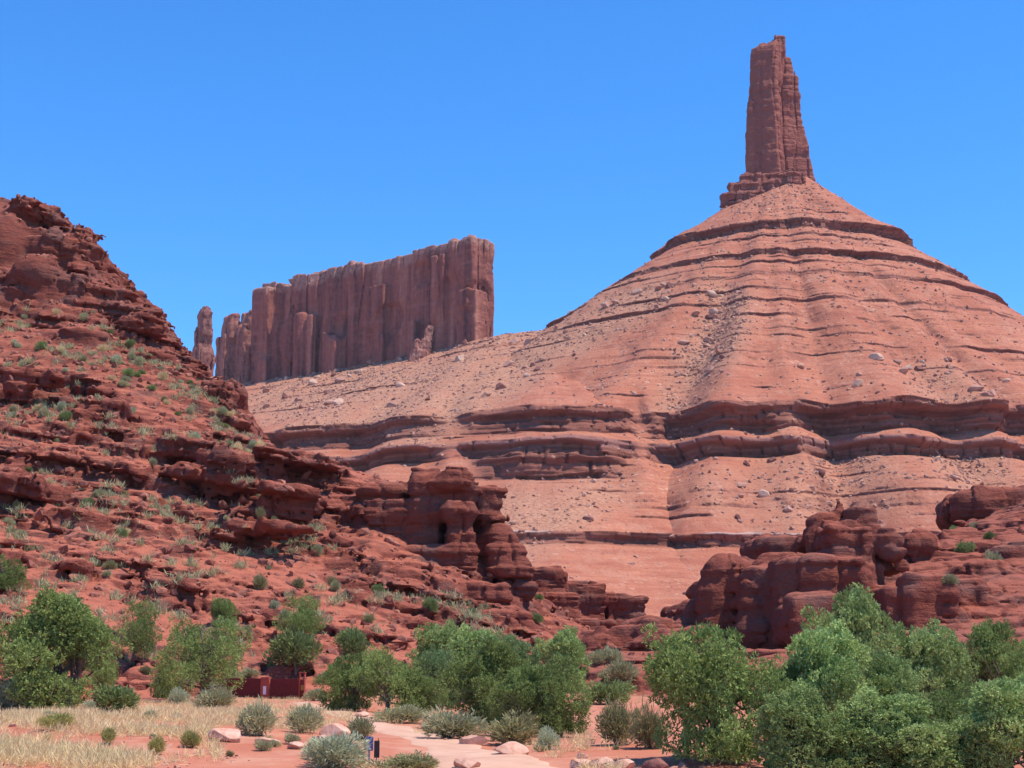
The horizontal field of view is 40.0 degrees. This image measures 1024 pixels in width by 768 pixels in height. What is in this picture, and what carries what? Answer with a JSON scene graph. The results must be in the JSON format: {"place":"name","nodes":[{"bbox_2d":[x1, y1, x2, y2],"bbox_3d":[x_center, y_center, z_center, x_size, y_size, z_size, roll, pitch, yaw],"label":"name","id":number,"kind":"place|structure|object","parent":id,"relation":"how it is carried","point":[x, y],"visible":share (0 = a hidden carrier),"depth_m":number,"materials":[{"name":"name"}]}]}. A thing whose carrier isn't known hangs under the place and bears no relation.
{"place":"outdoors","nodes":[
{"label":"outdoors","id":0,"kind":"place"},
{"bbox_2d":[0,196,590,699],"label":"hillside","id":1,"kind":"structure","parent":0,"point":[40,282],"depth_m":186.20,"materials":[{"name":"stone"}]},
{"bbox_2d":[0,554,31,590],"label":"juniper tree","id":2,"kind":"object","parent":1,"relation":"on","point":[9,577],"visible":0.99,"depth_m":135.16,"materials":[{"name":"green plant"}]},
{"bbox_2d":[37,404,49,416],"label":"shrub","id":3,"kind":"object","parent":1,"relation":"on","point":[43,411],"visible":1,"depth_m":205.59,"materials":[{"name":"green plant"}]},
{"bbox_2d":[58,410,71,420],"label":"shrub","id":4,"kind":"object","parent":1,"relation":"on","point":[65,416],"visible":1,"depth_m":204.12,"materials":[{"name":"green plant"}]},
{"bbox_2d":[101,559,117,569],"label":"shrub","id":5,"kind":"object","parent":1,"relation":"on","point":[110,564],"visible":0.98,"depth_m":152.65,"materials":[{"name":"green plant"}]},
{"bbox_2d":[112,595,162,665],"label":"juniper tree","id":6,"kind":"object","parent":1,"relation":"on","point":[139,636],"visible":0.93,"depth_m":118.78,"materials":[{"name":"green plant"}]},
{"bbox_2d":[209,596,240,626],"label":"juniper tree","id":7,"kind":"object","parent":1,"relation":"on","point":[222,608],"visible":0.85,"depth_m":136.37,"materials":[{"name":"green plant"}]},
{"bbox_2d":[240,666,260,677],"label":"shrub","id":8,"kind":"object","parent":1,"relation":"on","point":[250,671],"visible":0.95,"depth_m":120.77,"materials":[{"name":"green plant"}]},
{"bbox_2d":[252,573,268,589],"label":"shrub","id":9,"kind":"object","parent":1,"relation":"on","point":[259,581],"visible":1,"depth_m":155.03,"materials":[{"name":"green plant"}]},
{"bbox_2d":[0,304,526,665],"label":"grass","id":10,"kind":"structure","parent":1,"relation":"on","point":[240,565],"depth_m":168.48,"materials":[{"name":"green plant"}]},
{"bbox_2d":[260,623,323,674],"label":"shrub","id":11,"kind":"object","parent":1,"relation":"on","point":[295,650],"visible":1,"depth_m":122.53,"materials":[{"name":"green plant"}]},
{"bbox_2d":[0,194,589,690],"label":"rubble","id":12,"kind":"object","parent":1,"relation":"on","point":[262,560],"visible":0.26,"depth_m":182.70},
{"bbox_2d":[291,575,305,588],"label":"shrub","id":13,"kind":"object","parent":1,"relation":"on","point":[298,583],"visible":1,"depth_m":159.44,"materials":[{"name":"green plant"}]},
{"bbox_2d":[272,590,326,638],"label":"juniper tree","id":14,"kind":"object","parent":1,"relation":"on","point":[302,619],"visible":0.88,"depth_m":138.63,"materials":[{"name":"green plant"}]},
{"bbox_2d":[329,579,340,590],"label":"shrub","id":15,"kind":"object","parent":1,"relation":"on","point":[335,585],"visible":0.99,"depth_m":160.34,"materials":[{"name":"green plant"}]},
{"bbox_2d":[333,622,371,656],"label":"shrub","id":16,"kind":"object","parent":1,"relation":"on","point":[349,639],"visible":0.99,"depth_m":130.94,"materials":[{"name":"green plant"}]},
{"bbox_2d":[422,595,438,612],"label":"shrub","id":17,"kind":"object","parent":1,"relation":"on","point":[431,604],"visible":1,"depth_m":162.19,"materials":[{"name":"green plant"}]},
{"bbox_2d":[323,466,538,604],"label":"rock outcrop","id":18,"kind":"object","parent":1,"relation":"on","point":[449,516],"visible":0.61,"depth_m":186.82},
{"bbox_2d":[477,565,649,631],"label":"rock outcrop","id":19,"kind":"object","parent":1,"relation":"on","point":[596,603],"visible":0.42,"depth_m":204.46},
{"bbox_2d":[585,649,606,663],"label":"shrub","id":20,"kind":"object","parent":1,"relation":"on","point":[597,656],"visible":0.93,"depth_m":120.72,"materials":[{"name":"green plant"}]},
{"bbox_2d":[294,702,556,767],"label":"path","id":21,"kind":"structure","parent":0,"point":[449,750],"depth_m":35.89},
{"bbox_2d":[366,760,505,767],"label":"path","id":22,"kind":"structure","parent":0,"point":[446,765],"depth_m":30.51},
{"bbox_2d":[453,756,480,767],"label":"boulder","id":23,"kind":"object","parent":22,"relation":"on","point":[463,762],"visible":1,"depth_m":30.14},
{"bbox_2d":[241,330,699,614],"bbox_3d":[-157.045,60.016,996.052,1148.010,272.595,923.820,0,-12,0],"label":"ridge","id":24,"kind":"structure","parent":0,"point":[670,578],"depth_m":803.24,"materials":[{"name":"stone"}]},
{"bbox_2d":[192,306,215,372],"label":"rock spire","id":25,"kind":"object","parent":24,"relation":"on","point":[203,351],"visible":0.39,"depth_m":1411.25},
{"bbox_2d":[215,313,240,380],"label":"rock spire","id":26,"kind":"object","parent":24,"relation":"on","point":[225,358],"visible":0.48,"depth_m":1363.62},
{"bbox_2d":[233,310,251,383],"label":"rock spire","id":27,"kind":"object","parent":24,"relation":"on","point":[242,370],"visible":0.23,"depth_m":1349.72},
{"bbox_2d":[251,235,494,383],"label":"sandstone mesa","id":28,"kind":"structure","parent":24,"relation":"on","point":[351,313],"depth_m":1237.69,"materials":[{"name":"stone"}]},
{"bbox_2d":[408,325,432,361],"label":"rock pillar","id":29,"kind":"object","parent":24,"relation":"on","point":[421,349],"visible":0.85,"depth_m":1166.33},
{"bbox_2d":[0,615,1023,767],"bbox_3d":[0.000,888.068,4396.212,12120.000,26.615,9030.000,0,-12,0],"label":"ground","id":30,"kind":"structure","parent":0,"point":[245,751],"depth_m":35.08,"materials":[{"name":"red soil"}]},
{"bbox_2d":[0,675,41,709],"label":"shrub","id":31,"kind":"object","parent":30,"relation":"on","point":[5,702],"visible":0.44,"depth_m":77.87,"materials":[{"name":"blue plant"}]},
{"bbox_2d":[35,711,78,729],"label":"shrub","id":32,"kind":"object","parent":30,"relation":"on","point":[49,720],"visible":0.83,"depth_m":37.62,"materials":[{"name":"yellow plant"}]},
{"bbox_2d":[0,585,140,708],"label":"juniper tree","id":33,"kind":"object","parent":30,"relation":"on","point":[69,627],"visible":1,"depth_m":79.12,"materials":[{"name":"green plant"}]},
{"bbox_2d":[82,647,119,702],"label":"juniper tree","id":34,"kind":"object","parent":30,"relation":"on","point":[101,679],"visible":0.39,"depth_m":89.45,"materials":[{"name":"green plant"}]},
{"bbox_2d":[100,726,116,743],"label":"shrub","id":35,"kind":"object","parent":30,"relation":"on","point":[108,734],"visible":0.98,"depth_m":34.18,"materials":[{"name":"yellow plant"}]},
{"bbox_2d":[90,679,140,712],"bbox_3d":[-14.350,11.359,50.990,1.851,1.310,1.828,3,-12,-14],"label":"shrub","id":36,"kind":"object","parent":30,"relation":"on","point":[115,697],"visible":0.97,"depth_m":50.68,"materials":[{"name":"green plant"}]},
{"bbox_2d":[147,734,165,754],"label":"shrub","id":37,"kind":"object","parent":30,"relation":"on","point":[158,743],"visible":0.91,"depth_m":33.17,"materials":[{"name":"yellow plant"}]},
{"bbox_2d":[149,662,178,698],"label":"juniper tree","id":38,"kind":"object","parent":30,"relation":"on","point":[164,686],"visible":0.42,"depth_m":101.57,"materials":[{"name":"green plant"}]},
{"bbox_2d":[167,686,190,705],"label":"shrub","id":39,"kind":"object","parent":30,"relation":"on","point":[177,695],"visible":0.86,"depth_m":86.85,"materials":[{"name":"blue plant"}]},
{"bbox_2d":[179,729,201,747],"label":"shrub","id":40,"kind":"object","parent":30,"relation":"on","point":[191,738],"visible":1,"depth_m":34.62,"materials":[{"name":"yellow plant"}]},
{"bbox_2d":[148,614,255,699],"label":"juniper tree","id":41,"kind":"object","parent":30,"relation":"on","point":[191,669],"visible":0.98,"depth_m":92.89,"materials":[{"name":"green plant"}]},
{"bbox_2d":[190,684,238,708],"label":"shrub","id":42,"kind":"object","parent":30,"relation":"on","point":[216,697],"visible":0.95,"depth_m":74.63,"materials":[{"name":"green plant"}]},
{"bbox_2d":[208,728,240,742],"bbox_3d":[-7.420,9.120,36.437,0.855,0.433,0.574,-1,-12,7],"label":"rock slab","id":43,"kind":"object","parent":30,"relation":"on","point":[233,735],"visible":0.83,"depth_m":36.25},
{"bbox_2d":[234,695,279,735],"bbox_3d":[-7.140,9.193,38.866,1.402,1.280,1.299,-4,-12,19],"label":"shrub","id":44,"kind":"object","parent":30,"relation":"on","point":[256,718],"visible":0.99,"depth_m":38.67,"materials":[{"name":"green plant"}]},
{"bbox_2d":[225,677,298,698],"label":"metal fence","id":45,"kind":"object","parent":30,"relation":"on","point":[280,688],"visible":0.66,"depth_m":106.59,"materials":[{"name":"metal"}]},
{"bbox_2d":[254,737,273,750],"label":"shrub","id":46,"kind":"object","parent":30,"relation":"on","point":[261,745],"visible":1,"depth_m":34.65,"materials":[{"name":"green plant"}]},
{"bbox_2d":[284,732,301,743],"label":"shrub","id":47,"kind":"object","parent":30,"relation":"on","point":[288,738],"visible":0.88,"depth_m":36.38,"materials":[{"name":"green plant"}]},
{"bbox_2d":[287,741,303,748],"bbox_3d":[-5.409,9.093,35.349,0.378,0.240,0.370,-10,-15,39],"label":"rock slab","id":48,"kind":"object","parent":30,"relation":"on","point":[295,745],"visible":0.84,"depth_m":35.27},
{"bbox_2d":[298,672,305,698],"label":"gateway","id":49,"kind":"object","parent":30,"relation":"on","point":[301,692],"visible":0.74,"depth_m":103.34,"materials":[{"name":"red paint"}]},
{"bbox_2d":[283,702,325,733],"bbox_3d":[-5.966,9.638,40.576,1.285,0.983,1.481,2,-12,-10],"label":"shrub","id":50,"kind":"object","parent":30,"relation":"on","point":[302,720],"visible":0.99,"depth_m":40.45,"materials":[{"name":"green plant"}]},
{"bbox_2d":[302,688,323,700],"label":"shrub","id":51,"kind":"object","parent":30,"relation":"on","point":[312,695],"visible":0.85,"depth_m":85.43,"materials":[{"name":"green plant"}]},
{"bbox_2d":[0,692,668,767],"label":"grass","id":52,"kind":"structure","parent":30,"relation":"on","point":[26,750],"depth_m":36.59,"materials":[{"name":"plant"}]},
{"bbox_2d":[319,723,350,737],"bbox_3d":[-4.824,9.536,38.373,0.878,0.573,0.420,-8,-18,9],"label":"rock slab","id":53,"kind":"object","parent":30,"relation":"on","point":[328,730],"visible":0.61,"depth_m":38.26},
{"bbox_2d":[297,729,373,767],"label":"shrub","id":54,"kind":"object","parent":30,"relation":"on","point":[333,751],"visible":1,"depth_m":30.01,"materials":[{"name":"green plant"}]},
{"bbox_2d":[313,652,376,710],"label":"juniper tree","id":55,"kind":"object","parent":30,"relation":"on","point":[341,687],"visible":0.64,"depth_m":70.80,"materials":[{"name":"green plant"}]},
{"bbox_2d":[343,714,376,738],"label":"shrub","id":56,"kind":"object","parent":30,"relation":"on","point":[364,727],"visible":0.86,"depth_m":38.69,"materials":[{"name":"green plant"}]},
{"bbox_2d":[374,738,379,766],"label":"trail marker","id":57,"kind":"object","parent":30,"relation":"on","point":[376,748],"visible":1,"depth_m":29.54,"materials":[{"name":"metal"}]},
{"bbox_2d":[348,644,428,709],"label":"juniper tree","id":58,"kind":"object","parent":30,"relation":"on","point":[382,675],"visible":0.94,"depth_m":69.01,"materials":[{"name":"green plant"}]},
{"bbox_2d":[353,749,440,767],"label":"shrub","id":59,"kind":"object","parent":30,"relation":"on","point":[412,760],"visible":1,"depth_m":28.76,"materials":[{"name":"green plant"}]},
{"bbox_2d":[367,704,429,723],"bbox_3d":[-4.568,13.202,56.298,2.654,0.892,2.303,5,-12,-21],"label":"shrub","id":60,"kind":"object","parent":30,"relation":"on","point":[407,712],"visible":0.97,"depth_m":56.02,"materials":[{"name":"green plant"}]},
{"bbox_2d":[391,666,447,711],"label":"juniper tree","id":61,"kind":"object","parent":30,"relation":"on","point":[429,684],"visible":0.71,"depth_m":68.88,"materials":[{"name":"green plant"}]},
{"bbox_2d":[405,619,472,676],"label":"leafy tree","id":62,"kind":"object","parent":30,"relation":"on","point":[438,639],"visible":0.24,"depth_m":94.44,"materials":[{"name":"green plant"}]},
{"bbox_2d":[413,645,465,708],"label":"juniper tree","id":63,"kind":"object","parent":30,"relation":"on","point":[441,658],"visible":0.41,"depth_m":73.08,"materials":[{"name":"green plant"}]},
{"bbox_2d":[415,704,492,738],"bbox_3d":[-1.622,9.730,40.433,2.313,1.138,2.143,4,-12,-17],"label":"shrub","id":64,"kind":"object","parent":30,"relation":"on","point":[447,725],"visible":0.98,"depth_m":39.98,"materials":[{"name":"green plant"}]},
{"bbox_2d":[444,623,498,693],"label":"leafy tree","id":65,"kind":"object","parent":30,"relation":"on","point":[461,643],"visible":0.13,"depth_m":88.08,"materials":[{"name":"green plant"}]},
{"bbox_2d":[459,735,488,744],"bbox_3d":[-1.034,9.699,38.141,0.802,0.394,0.450,3,-9,-9],"label":"rock slab","id":66,"kind":"object","parent":30,"relation":"on","point":[475,739],"visible":0.84,"depth_m":37.97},
{"bbox_2d":[434,634,538,724],"bbox_3d":[-0.718,11.855,56.131,4.072,3.709,4.516,-8,-14,36],"label":"juniper tree","id":67,"kind":"object","parent":30,"relation":"on","point":[497,659],"visible":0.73,"depth_m":55.35,"materials":[{"name":"green plant"}]},
{"bbox_2d":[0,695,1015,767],"bbox_3d":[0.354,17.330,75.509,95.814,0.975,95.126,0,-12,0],"label":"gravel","id":68,"kind":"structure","parent":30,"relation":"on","point":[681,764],"depth_m":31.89,"materials":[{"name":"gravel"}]},
{"bbox_2d":[466,630,552,698],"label":"juniper tree","id":69,"kind":"object","parent":30,"relation":"on","point":[513,642],"visible":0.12,"depth_m":83.77,"materials":[{"name":"green plant"}]},
{"bbox_2d":[493,741,528,754],"bbox_3d":[-0.053,8.734,33.588,0.708,0.394,0.707,-11,-16,43],"label":"rock slab","id":70,"kind":"object","parent":30,"relation":"on","point":[511,747],"visible":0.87,"depth_m":33.48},
{"bbox_2d":[482,708,540,744],"bbox_3d":[0.002,9.329,38.319,1.695,1.223,1.747,-7,-13,30],"label":"shrub","id":71,"kind":"object","parent":30,"relation":"on","point":[508,728],"visible":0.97,"depth_m":38.10,"materials":[{"name":"green plant"}]},
{"bbox_2d":[485,663,566,728],"bbox_3d":[0.473,10.075,44.793,2.666,2.431,2.956,-3,-12,14],"label":"juniper tree","id":72,"kind":"object","parent":30,"relation":"on","point":[518,686],"visible":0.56,"depth_m":44.54,"materials":[{"name":"green plant"}]},
{"bbox_2d":[536,724,561,749],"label":"shrub","id":73,"kind":"object","parent":30,"relation":"on","point":[546,735],"visible":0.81,"depth_m":35.29,"materials":[{"name":"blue plant"}]},
{"bbox_2d":[513,652,593,736],"bbox_3d":[1.191,9.865,44.416,2.678,2.805,2.886,0,-12,-2],"label":"juniper tree","id":74,"kind":"object","parent":30,"relation":"on","point":[560,715],"visible":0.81,"depth_m":43.93,"materials":[{"name":"green plant"}]},
{"bbox_2d":[533,625,591,692],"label":"leafy tree","id":75,"kind":"object","parent":30,"relation":"on","point":[564,642],"visible":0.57,"depth_m":112.38,"materials":[{"name":"green plant"}]},
{"bbox_2d":[569,759,590,767],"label":"boulder","id":76,"kind":"object","parent":30,"relation":"on","point":[572,762],"visible":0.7,"depth_m":30.39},
{"bbox_2d":[590,757,612,767],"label":"boulder","id":77,"kind":"object","parent":30,"relation":"on","point":[605,759],"visible":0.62,"depth_m":30.07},
{"bbox_2d":[581,676,636,704],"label":"shrub","id":78,"kind":"object","parent":30,"relation":"on","point":[600,689],"visible":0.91,"depth_m":81.35,"materials":[{"name":"green plant"}]},
{"bbox_2d":[594,693,639,745],"bbox_3d":[2.806,8.722,36.458,1.417,1.488,1.376,8,-14,-34],"label":"shrub","id":79,"kind":"object","parent":30,"relation":"on","point":[614,723],"visible":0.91,"depth_m":36.14,"materials":[{"name":"green plant"}]},
{"bbox_2d":[599,657,641,681],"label":"shrub","id":80,"kind":"object","parent":30,"relation":"on","point":[624,670],"visible":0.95,"depth_m":111.72,"materials":[{"name":"green plant"}]},
{"bbox_2d":[608,759,635,767],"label":"rock slab","id":81,"kind":"object","parent":30,"relation":"on","point":[628,763],"visible":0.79,"depth_m":29.87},
{"bbox_2d":[628,696,671,749],"bbox_3d":[3.397,8.479,35.083,0.986,1.500,1.016,5,-13,-23],"label":"shrub","id":82,"kind":"object","parent":30,"relation":"on","point":[642,729],"visible":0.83,"depth_m":34.88,"materials":[{"name":"green plant"}]},
{"bbox_2d":[642,758,668,767],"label":"boulder","id":83,"kind":"object","parent":30,"relation":"on","point":[656,763],"visible":1,"depth_m":29.55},
{"bbox_2d":[640,620,807,764],"bbox_3d":[4.611,6.910,31.407,3.363,3.315,3.486,5,-13,-25],"label":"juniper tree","id":84,"kind":"object","parent":30,"relation":"on","point":[708,683],"visible":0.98,"depth_m":30.71,"materials":[{"name":"green plant"}]},
{"bbox_2d":[756,661,802,739],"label":"juniper tree","id":85,"kind":"object","parent":30,"relation":"on","point":[789,674],"visible":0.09,"depth_m":33.91,"materials":[{"name":"green plant"}]},
{"bbox_2d":[567,485,1023,697],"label":"rock outcrop","id":86,"kind":"object","parent":30,"relation":"on","point":[761,591],"visible":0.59,"depth_m":153.76,"materials":[{"name":"stone"}]},
{"bbox_2d":[600,645,624,662],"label":"shrub","id":87,"kind":"object","parent":86,"relation":"on","point":[612,654],"visible":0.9,"depth_m":121.05,"materials":[{"name":"green plant"}]},
{"bbox_2d":[941,573,960,585],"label":"shrub","id":88,"kind":"object","parent":86,"relation":"on","point":[950,579],"visible":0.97,"depth_m":139.08,"materials":[{"name":"green plant"}]},
{"bbox_2d":[954,540,975,552],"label":"shrub","id":89,"kind":"object","parent":86,"relation":"on","point":[963,547],"visible":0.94,"depth_m":173.76,"materials":[{"name":"green plant"}]},
{"bbox_2d":[983,548,1003,560],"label":"shrub","id":90,"kind":"object","parent":86,"relation":"on","point":[990,555],"visible":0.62,"depth_m":161.84,"materials":[{"name":"green plant"}]},
{"bbox_2d":[751,685,841,767],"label":"leafy tree","id":91,"kind":"object","parent":30,"relation":"on","point":[800,715],"visible":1,"depth_m":28.81,"materials":[{"name":"green plant"}]},
{"bbox_2d":[754,618,875,753],"bbox_3d":[7.440,7.405,34.199,3.150,3.427,3.079,2,-12,-9],"label":"leafy tree","id":92,"kind":"object","parent":30,"relation":"on","point":[817,661],"visible":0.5,"depth_m":33.76,"materials":[{"name":"green plant"}]},
{"bbox_2d":[796,582,894,683],"bbox_3d":[15.480,12.363,65.082,4.824,6.410,4.314,-2,-12,12],"label":"leafy tree","id":93,"kind":"object","parent":30,"relation":"on","point":[859,614],"visible":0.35,"depth_m":64.43,"materials":[{"name":"green plant"}]},
{"bbox_2d":[814,718,902,767],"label":"juniper tree","id":94,"kind":"object","parent":30,"relation":"on","point":[841,762],"visible":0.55,"depth_m":28.56,"materials":[{"name":"green plant"}]},
{"bbox_2d":[863,648,927,725],"bbox_3d":[9.505,7.954,35.287,1.778,2.644,1.989,-2,-12,11],"label":"leafy tree","id":95,"kind":"object","parent":30,"relation":"on","point":[893,677],"visible":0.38,"depth_m":35.23,"materials":[{"name":"green plant"}]},
{"bbox_2d":[822,686,969,767],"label":"leafy tree","id":96,"kind":"object","parent":30,"relation":"on","point":[907,712],"visible":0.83,"depth_m":28.57,"materials":[{"name":"green plant"}]},
{"bbox_2d":[865,617,980,716],"bbox_3d":[12.055,8.830,41.987,3.428,3.736,3.057,-10,-15,41],"label":"leafy tree","id":97,"kind":"object","parent":30,"relation":"on","point":[926,651],"visible":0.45,"depth_m":41.50,"materials":[{"name":"green plant"}]},
{"bbox_2d":[893,718,992,767],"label":"leafy tree","id":98,"kind":"object","parent":30,"relation":"on","point":[952,738],"visible":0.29,"depth_m":28.52,"materials":[{"name":"green plant"}]},
{"bbox_2d":[924,649,977,698],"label":"juniper tree","id":99,"kind":"object","parent":30,"relation":"on","point":[970,679],"visible":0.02,"depth_m":55.95,"materials":[{"name":"green plant"}]},
{"bbox_2d":[927,677,975,726],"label":"juniper tree","id":100,"kind":"object","parent":30,"relation":"on","point":[948,713],"visible":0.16,"depth_m":31.31,"materials":[{"name":"green plant"}]},
{"bbox_2d":[935,672,1023,767],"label":"leafy tree","id":101,"kind":"object","parent":30,"relation":"on","point":[993,720],"visible":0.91,"depth_m":28.57,"materials":[{"name":"green plant"}]},
{"bbox_2d":[961,616,1023,694],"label":"juniper tree","id":102,"kind":"object","parent":30,"relation":"on","point":[987,643],"visible":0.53,"depth_m":56.57,"materials":[{"name":"green plant"}]},
{"bbox_2d":[989,639,1023,688],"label":"juniper tree","id":103,"kind":"object","parent":30,"relation":"on","point":[1012,669],"visible":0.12,"depth_m":41.50,"materials":[{"name":"green plant"}]},
{"bbox_2d":[0,0,1023,375],"label":"sky","id":104,"kind":"structure","parent":0,"point":[219,150],"materials":[{"name":"blue"}]},
{"bbox_2d":[510,177,1023,577],"bbox_3d":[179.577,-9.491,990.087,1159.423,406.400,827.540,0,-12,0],"label":"talus hill","id":105,"kind":"structure","parent":0,"point":[995,421],"depth_m":872.86,"materials":[{"name":"stone"}]},
{"bbox_2d":[243,179,1023,594],"bbox_3d":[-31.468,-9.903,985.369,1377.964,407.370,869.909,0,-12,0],"label":"rubble","id":106,"kind":"object","parent":105,"relation":"on","point":[683,405],"visible":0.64,"depth_m":926.86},
{"bbox_2d":[256,184,1020,575],"bbox_3d":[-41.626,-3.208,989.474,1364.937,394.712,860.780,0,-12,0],"label":"scrub","id":107,"kind":"object","parent":105,"relation":"on","point":[732,380],"visible":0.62,"depth_m":917.27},
{"bbox_2d":[719,34,818,209],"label":"rock tower","id":108,"kind":"structure","parent":105,"relation":"on","point":[777,150],"depth_m":1197.79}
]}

